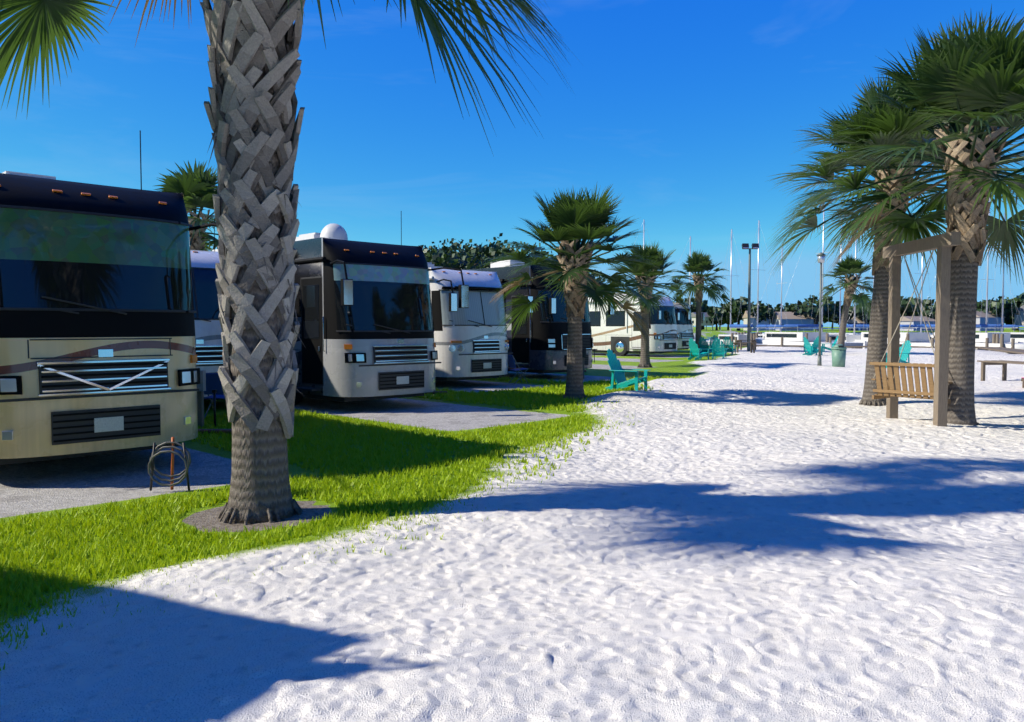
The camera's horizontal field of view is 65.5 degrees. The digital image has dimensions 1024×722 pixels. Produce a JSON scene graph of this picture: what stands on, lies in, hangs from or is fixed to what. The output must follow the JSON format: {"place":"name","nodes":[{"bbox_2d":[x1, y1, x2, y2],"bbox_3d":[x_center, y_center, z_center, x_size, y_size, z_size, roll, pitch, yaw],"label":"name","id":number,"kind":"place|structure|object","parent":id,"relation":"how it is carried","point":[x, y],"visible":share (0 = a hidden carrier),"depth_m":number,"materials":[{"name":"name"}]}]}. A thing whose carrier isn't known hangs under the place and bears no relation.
{"place":"outdoors","nodes":[
{"label":"outdoors","id":0,"kind":"place"},
{"bbox_2d":[0,327,1023,721],"bbox_3d":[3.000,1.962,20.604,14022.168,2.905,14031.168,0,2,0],"label":"ground","id":1,"kind":"structure","parent":0,"point":[58,485],"depth_m":5.21,"materials":[{"name":"white sand"}]},
{"bbox_2d":[0,130,216,464],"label":"motorhome","id":2,"kind":"object","parent":1,"relation":"on","point":[98,355],"visible":0.95,"depth_m":9.01,"materials":[{"name":"beige paint"}]},
{"bbox_2d":[148,437,190,490],"bbox_3d":[-3.550,1.070,8.261,0.421,0.552,0.115,0,2,0],"label":"hose cart","id":3,"kind":"object","parent":1,"relation":"on","point":[185,458],"visible":1,"depth_m":8.25,"materials":[{"name":"grey"}]},
{"bbox_2d":[154,158,218,250],"bbox_3d":[-9.530,-2.656,23.863,4.576,6.722,4.673,0,2,0],"label":"palm","id":4,"kind":"object","parent":1,"relation":"on","point":[197,187],"visible":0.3,"depth_m":23.20,"materials":[{"name":"green plant"}]},
{"bbox_2d":[190,218,223,399],"bbox_3d":[-9.460,-1.146,19.028,3.170,4.050,9.925,-2,3,-45],"label":"motorhome","id":5,"kind":"object","parent":1,"relation":"on","point":[208,331],"visible":0.09,"depth_m":15.99,"materials":[{"name":"white paint"}]},
{"bbox_2d":[197,370,216,427],"bbox_3d":[-5.156,0.642,13.303,0.400,0.970,0.200,0,2,0],"label":"pedestal","id":6,"kind":"object","parent":1,"relation":"on","point":[201,386],"visible":0.63,"depth_m":13.31,"materials":[{"name":"grey metal"}]},
{"bbox_2d":[204,373,224,417],"bbox_3d":[-5.346,0.645,14.645,0.580,0.864,0.518,0,3,10],"label":"camp chair","id":7,"kind":"object","parent":1,"relation":"on","point":[213,380],"visible":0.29,"depth_m":14.46,"materials":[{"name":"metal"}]},
{"bbox_2d":[198,429,231,433],"bbox_3d":[-5.929,1.077,13.329,4.231,0.080,0.977,2,3,33],"label":"sewer hose","id":8,"kind":"object","parent":1,"relation":"on","point":[229,431],"visible":0.06,"depth_m":12.53,"materials":[{"name":"plastic"}]},
{"bbox_2d":[0,0,582,524],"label":"palm","id":9,"kind":"object","parent":1,"relation":"on","point":[254,64],"visible":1,"depth_m":6.85,"materials":[{"name":"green plant"}]},
{"bbox_2d":[212,214,468,403],"bbox_3d":[-6.090,-1.295,20.153,11.425,4.250,3.170,2,3,45],"label":"motorhome","id":10,"kind":"object","parent":1,"relation":"on","point":[364,317],"visible":0.59,"depth_m":16.28,"materials":[{"name":"silver paint"}]},
{"bbox_2d":[0,375,695,670],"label":"grass tufts","id":11,"kind":"object","parent":1,"relation":"on","point":[126,563],"visible":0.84,"depth_m":7.75,"materials":[{"name":"green plant"}]},
{"bbox_2d":[426,391,446,393],"bbox_3d":[-3.629,0.758,20.722,4.231,0.080,0.977,2,3,33],"label":"sewer hose","id":12,"kind":"object","parent":1,"relation":"on","point":[434,392],"visible":0.08,"depth_m":19.92,"materials":[{"name":"plastic"}]},
{"bbox_2d":[427,262,532,380],"bbox_3d":[-4.364,-1.479,26.174,3.170,4.100,10.925,-2,3,-45],"label":"motorhome","id":13,"kind":"object","parent":1,"relation":"on","point":[470,345],"visible":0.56,"depth_m":22.32,"materials":[{"name":"white paint"}]},
{"bbox_2d":[418,233,609,296],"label":"trees","id":14,"kind":"object","parent":1,"relation":"on","point":[468,257],"visible":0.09,"depth_m":82.16,"materials":[{"name":"green plant"}]},
{"bbox_2d":[508,355,528,383],"bbox_3d":[0.163,0.246,23.889,0.518,0.864,0.580,-1,3,-20],"label":"camp chair","id":15,"kind":"object","parent":1,"relation":"on","point":[511,361],"visible":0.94,"depth_m":23.73,"materials":[{"name":"fabric"}]},
{"bbox_2d":[434,260,613,375],"bbox_3d":[-2.185,-1.838,30.434,3.170,4.450,12.825,-2,3,-45],"label":"motorhome","id":16,"kind":"object","parent":1,"relation":"on","point":[537,343],"visible":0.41,"depth_m":25.88,"materials":[{"name":"black paint"}]},
{"bbox_2d":[476,184,666,399],"bbox_3d":[1.467,-1.549,18.324,4.189,4.986,4.232,-2,3,-33],"label":"palm","id":17,"kind":"object","parent":1,"relation":"on","point":[572,221],"visible":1,"depth_m":18.01,"materials":[{"name":"green plant"}]},
{"bbox_2d":[582,348,585,378],"bbox_3d":[2.300,0.080,25.993,0.220,1.000,0.190,0,2,0],"label":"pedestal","id":18,"kind":"object","parent":1,"relation":"on","point":[583,352],"visible":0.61,"depth_m":25.89,"materials":[{"name":"grey metal"}]},
{"bbox_2d":[606,349,649,390],"bbox_3d":[2.966,0.251,20.724,1.027,1.124,0.810,2,3,35],"label":"chair","id":19,"kind":"object","parent":1,"relation":"on","point":[617,370],"visible":0.87,"depth_m":20.71,"materials":[{"name":"teal paint"}]},
{"bbox_2d":[588,292,689,355],"bbox_3d":[5.210,-2.524,49.227,11.425,4.200,3.170,2,3,45],"label":"motorhome","id":20,"kind":"object","parent":1,"relation":"on","point":[618,335],"visible":0.52,"depth_m":45.99,"materials":[{"name":"white paint"}]},
{"bbox_2d":[592,241,694,367],"bbox_3d":[5.699,-2.396,33.429,4.300,5.378,4.078,2,3,39],"label":"palm","id":21,"kind":"object","parent":1,"relation":"on","point":[647,273],"visible":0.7,"depth_m":33.05,"materials":[{"name":"green plant"}]},
{"bbox_2d":[673,302,704,349],"bbox_3d":[7.963,-2.714,55.371,3.170,4.050,10.425,-2,3,-45],"label":"motorhome","id":22,"kind":"object","parent":1,"relation":"on","point":[685,332],"visible":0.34,"depth_m":51.86,"materials":[{"name":"white paint"}]},
{"bbox_2d":[688,338,708,359],"bbox_3d":[9.458,-0.599,40.430,1.027,1.124,0.810,-1,3,-30],"label":"chair","id":23,"kind":"object","parent":1,"relation":"on","point":[697,352],"visible":0.94,"depth_m":40.34,"materials":[{"name":"teal paint"}]},
{"bbox_2d":[667,249,735,347],"bbox_3d":[12.428,-4.013,53.043,4.909,6.919,4.521,0,2,0],"label":"palm","id":24,"kind":"object","parent":1,"relation":"on","point":[697,262],"visible":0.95,"depth_m":52.58,"materials":[{"name":"green plant"}]},
{"bbox_2d":[691,312,712,330],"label":"house","id":25,"kind":"structure","parent":1,"relation":"on","point":[706,322],"depth_m":330.01,"materials":[{"name":"grey"}]},
{"bbox_2d":[699,337,715,355],"bbox_3d":[11.475,-0.878,46.901,1.027,1.124,0.810,-2,3,-40],"label":"chair","id":26,"kind":"object","parent":1,"relation":"on","point":[703,345],"visible":0.74,"depth_m":46.72,"materials":[{"name":"teal paint"}]},
{"bbox_2d":[708,335,718,350],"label":"chair","id":27,"kind":"object","parent":1,"relation":"on","point":[711,342],"visible":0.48,"depth_m":55.51,"materials":[{"name":"teal paint"}]},
{"bbox_2d":[710,338,728,358],"bbox_3d":[10.631,-0.618,40.863,0.810,1.124,1.027,1,3,25],"label":"chair","id":28,"kind":"object","parent":1,"relation":"on","point":[719,348],"visible":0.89,"depth_m":40.62,"materials":[{"name":"teal paint"}]},
{"bbox_2d":[722,337,737,354],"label":"chair","id":29,"kind":"object","parent":1,"relation":"on","point":[728,344],"visible":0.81,"depth_m":46.82,"materials":[{"name":"teal paint"}]},
{"bbox_2d":[733,342,757,352],"bbox_3d":[14.600,-0.816,50.011,1.500,0.720,0.490,0,3,-10],"label":"bench","id":30,"kind":"object","parent":1,"relation":"on","point":[737,343],"visible":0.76,"depth_m":49.88,"materials":[{"name":"brown wood"}]},
{"bbox_2d":[736,340,755,349],"bbox_3d":[16.500,-1.100,56.005,1.600,0.770,0.490,-1,3,-20],"label":"bench","id":31,"kind":"object","parent":1,"relation":"on","point":[746,340],"visible":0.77,"depth_m":55.75,"materials":[{"name":"brown wood"}]},
{"bbox_2d":[742,243,758,350],"bbox_3d":[15.900,-4.224,53.298,1.080,7.247,0.358,0,2,0],"label":"light pole","id":32,"kind":"object","parent":1,"relation":"on","point":[746,246],"visible":0.99,"depth_m":53.28,"materials":[{"name":"metal"}]},
{"bbox_2d":[742,311,771,330],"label":"house","id":33,"kind":"structure","parent":1,"relation":"on","point":[754,321],"depth_m":321.74,"materials":[{"name":"grey"}]},
{"bbox_2d":[771,312,814,330],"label":"house","id":34,"kind":"structure","parent":1,"relation":"on","point":[790,318],"depth_m":317.42,"materials":[{"name":"grey"}]},
{"bbox_2d":[804,336,818,351],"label":"chair","id":35,"kind":"object","parent":1,"relation":"on","point":[816,342],"visible":0.48,"depth_m":51.60,"materials":[{"name":"teal paint"}]},
{"bbox_2d":[802,337,823,355],"bbox_3d":[17.339,-0.839,45.978,1.027,1.124,0.810,0,3,-10],"label":"chair","id":36,"kind":"object","parent":1,"relation":"on","point":[808,347],"visible":0.89,"depth_m":45.83,"materials":[{"name":"teal paint"}]},
{"bbox_2d":[816,252,824,365],"bbox_3d":[12.600,-2.064,32.541,0.380,4.720,0.400,0,2,0],"label":"lamp post","id":37,"kind":"object","parent":1,"relation":"on","point":[821,259],"visible":0.91,"depth_m":32.50,"materials":[{"name":"metal"}]},
{"bbox_2d":[821,336,837,351],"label":"chair","id":38,"kind":"object","parent":1,"relation":"on","point":[833,344],"visible":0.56,"depth_m":52.29,"materials":[{"name":"teal paint"}]},
{"bbox_2d":[831,344,846,366],"bbox_3d":[13.300,-0.187,32.422,0.600,0.980,0.600,0,2,0],"label":"bin","id":39,"kind":"object","parent":1,"relation":"on","point":[838,355],"visible":0.89,"depth_m":32.21,"materials":[{"name":"green plastic"}]},
{"bbox_2d":[816,255,873,345],"bbox_3d":[20.293,-3.448,47.862,3.901,6.236,4.371,1,3,12],"label":"palm","id":40,"kind":"object","parent":1,"relation":"on","point":[849,266],"visible":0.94,"depth_m":47.61,"materials":[{"name":"green plant"}]},
{"bbox_2d":[672,292,1023,330],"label":"shore trees","id":41,"kind":"object","parent":1,"relation":"on","point":[830,307],"visible":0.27,"depth_m":318.57,"materials":[{"name":"green plant"}]},
{"bbox_2d":[847,317,868,330],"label":"house","id":42,"kind":"structure","parent":1,"relation":"on","point":[858,322],"depth_m":310.81,"materials":[{"name":"grey"}]},
{"bbox_2d":[708,332,1023,353],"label":"docks","id":43,"kind":"object","parent":1,"relation":"on","point":[995,339],"visible":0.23,"depth_m":61.62,"materials":[{"name":"white wood"}]},
{"bbox_2d":[764,68,1023,405],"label":"palm","id":44,"kind":"object","parent":1,"relation":"on","point":[877,338],"visible":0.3,"depth_m":16.79,"materials":[{"name":"green plant"}]},
{"bbox_2d":[776,5,1023,425],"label":"palm","id":45,"kind":"object","parent":1,"relation":"on","point":[969,94],"visible":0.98,"depth_m":12.78,"materials":[{"name":"green plant"}]},
{"bbox_2d":[899,340,911,362],"bbox_3d":[16.554,-0.325,34.074,1.027,1.124,0.810,-1,3,-20],"label":"chair","id":46,"kind":"object","parent":1,"relation":"on","point":[905,353],"visible":0.4,"depth_m":34.06,"materials":[{"name":"teal paint"}]},
{"bbox_2d":[869,232,960,426],"bbox_3d":[6.755,-0.304,13.428,1.068,3.450,2.316,-1,3,-17],"label":"swing","id":47,"kind":"object","parent":1,"relation":"on","point":[942,244],"visible":0.84,"depth_m":13.11,"materials":[{"name":"brown wood"}]},
{"bbox_2d":[900,316,934,330],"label":"house","id":48,"kind":"structure","parent":1,"relation":"on","point":[907,320],"depth_m":298.86,"materials":[{"name":"grey"}]},
{"bbox_2d":[976,311,1005,330],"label":"house","id":49,"kind":"structure","parent":1,"relation":"on","point":[993,319],"depth_m":287.68,"materials":[{"name":"grey"}]},
{"bbox_2d":[977,360,1023,380],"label":"bench","id":50,"kind":"object","parent":1,"relation":"on","point":[984,363],"visible":0.91,"depth_m":24.84,"materials":[{"name":"grey concrete"}]},
{"bbox_2d":[1014,305,1023,330],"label":"house","id":51,"kind":"structure","parent":1,"relation":"on","point":[1020,318],"depth_m":290.74,"materials":[{"name":"grey"}]},
{"bbox_2d":[0,0,1023,326],"label":"sky","id":52,"kind":"structure","parent":0,"point":[688,109],"materials":[{"name":"blue"}]},
{"bbox_2d":[701,332,932,339],"bbox_3d":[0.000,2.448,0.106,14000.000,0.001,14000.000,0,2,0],"label":"water","id":53,"kind":"structure","parent":0,"point":[707,338],"depth_m":179.92,"materials":[{"name":"blue liquid"}]},
{"bbox_2d":[635,221,665,296],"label":"boat","id":54,"kind":"object","parent":53,"relation":"on","point":[643,238],"visible":0.12,"depth_m":81.17,"materials":[{"name":"white"}]},
{"bbox_2d":[672,236,721,346],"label":"boat","id":55,"kind":"object","parent":53,"relation":"on","point":[689,280],"visible":0.19,"depth_m":76.31,"materials":[{"name":"white"}]},
{"bbox_2d":[709,229,766,346],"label":"boat","id":56,"kind":"object","parent":53,"relation":"on","point":[721,337],"visible":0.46,"depth_m":72.83,"materials":[{"name":"white"}]},
{"bbox_2d":[737,220,785,337],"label":"boat","id":57,"kind":"object","parent":53,"relation":"on","point":[761,326],"visible":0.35,"depth_m":78.34,"materials":[{"name":"white"}]},
{"bbox_2d":[753,245,786,333],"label":"boat","id":58,"kind":"object","parent":53,"relation":"on","point":[781,291],"visible":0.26,"depth_m":88.04,"materials":[{"name":"white"}]},
{"bbox_2d":[763,328,800,337],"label":"dock","id":59,"kind":"object","parent":53,"relation":"on","point":[779,328],"visible":0.16,"depth_m":71.61,"materials":[{"name":"white"}]},
{"bbox_2d":[756,326,862,348],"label":"yacht","id":60,"kind":"object","parent":53,"relation":"on","point":[793,338],"visible":0.51,"depth_m":67.89,"materials":[{"name":"white"}]},
{"bbox_2d":[767,204,859,344],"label":"boat","id":61,"kind":"object","parent":53,"relation":"on","point":[833,337],"visible":0.27,"depth_m":70.53,"materials":[{"name":"white"}]},
{"bbox_2d":[813,328,848,334],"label":"dock","id":62,"kind":"object","parent":53,"relation":"on","point":[829,328],"visible":0.12,"depth_m":77.85,"materials":[{"name":"white"}]},
{"bbox_2d":[816,225,865,334],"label":"boat","id":63,"kind":"object","parent":53,"relation":"on","point":[840,302],"visible":0.1,"depth_m":89.70,"materials":[{"name":"white"}]},
{"bbox_2d":[845,239,867,348],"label":"boat","id":64,"kind":"object","parent":53,"relation":"on","point":[851,338],"visible":0.27,"depth_m":69.61,"materials":[{"name":"white"}]},
{"bbox_2d":[850,271,917,327],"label":"boat","id":65,"kind":"object","parent":53,"relation":"on","point":[861,326],"visible":0.02,"depth_m":72.43,"materials":[{"name":"white"}]},
{"bbox_2d":[837,326,934,346],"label":"yacht","id":66,"kind":"object","parent":53,"relation":"on","point":[918,338],"visible":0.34,"depth_m":65.19,"materials":[{"name":"white"}]},
{"bbox_2d":[862,263,924,330],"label":"boat","id":67,"kind":"object","parent":53,"relation":"on","point":[904,325],"visible":0.08,"depth_m":75.95,"materials":[{"name":"white"}]},
{"bbox_2d":[901,252,935,338],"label":"boat","id":68,"kind":"object","parent":53,"relation":"on","point":[928,326],"visible":0.12,"depth_m":69.81,"materials":[{"name":"white"}]},
{"bbox_2d":[930,325,1023,350],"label":"yacht","id":69,"kind":"object","parent":53,"relation":"on","point":[980,337],"visible":0.26,"depth_m":62.11,"materials":[{"name":"white"}]},
{"bbox_2d":[976,194,1019,331],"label":"boat","id":70,"kind":"object","parent":53,"relation":"on","point":[987,289],"visible":0.09,"depth_m":69.69,"materials":[{"name":"white"}]},
{"bbox_2d":[978,248,1023,327],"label":"boat","id":71,"kind":"object","parent":53,"relation":"on","point":[995,304],"visible":0.13,"depth_m":76.05,"materials":[{"name":"white"}]},
{"bbox_2d":[987,214,1023,331],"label":"boat","id":72,"kind":"object","parent":53,"relation":"on","point":[1001,324],"visible":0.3,"depth_m":69.96,"materials":[{"name":"white"}]},
{"bbox_2d":[988,326,1023,342],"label":"dock","id":73,"kind":"object","parent":53,"relation":"on","point":[1018,336],"visible":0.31,"depth_m":65.32,"materials":[{"name":"white"}]}
]}

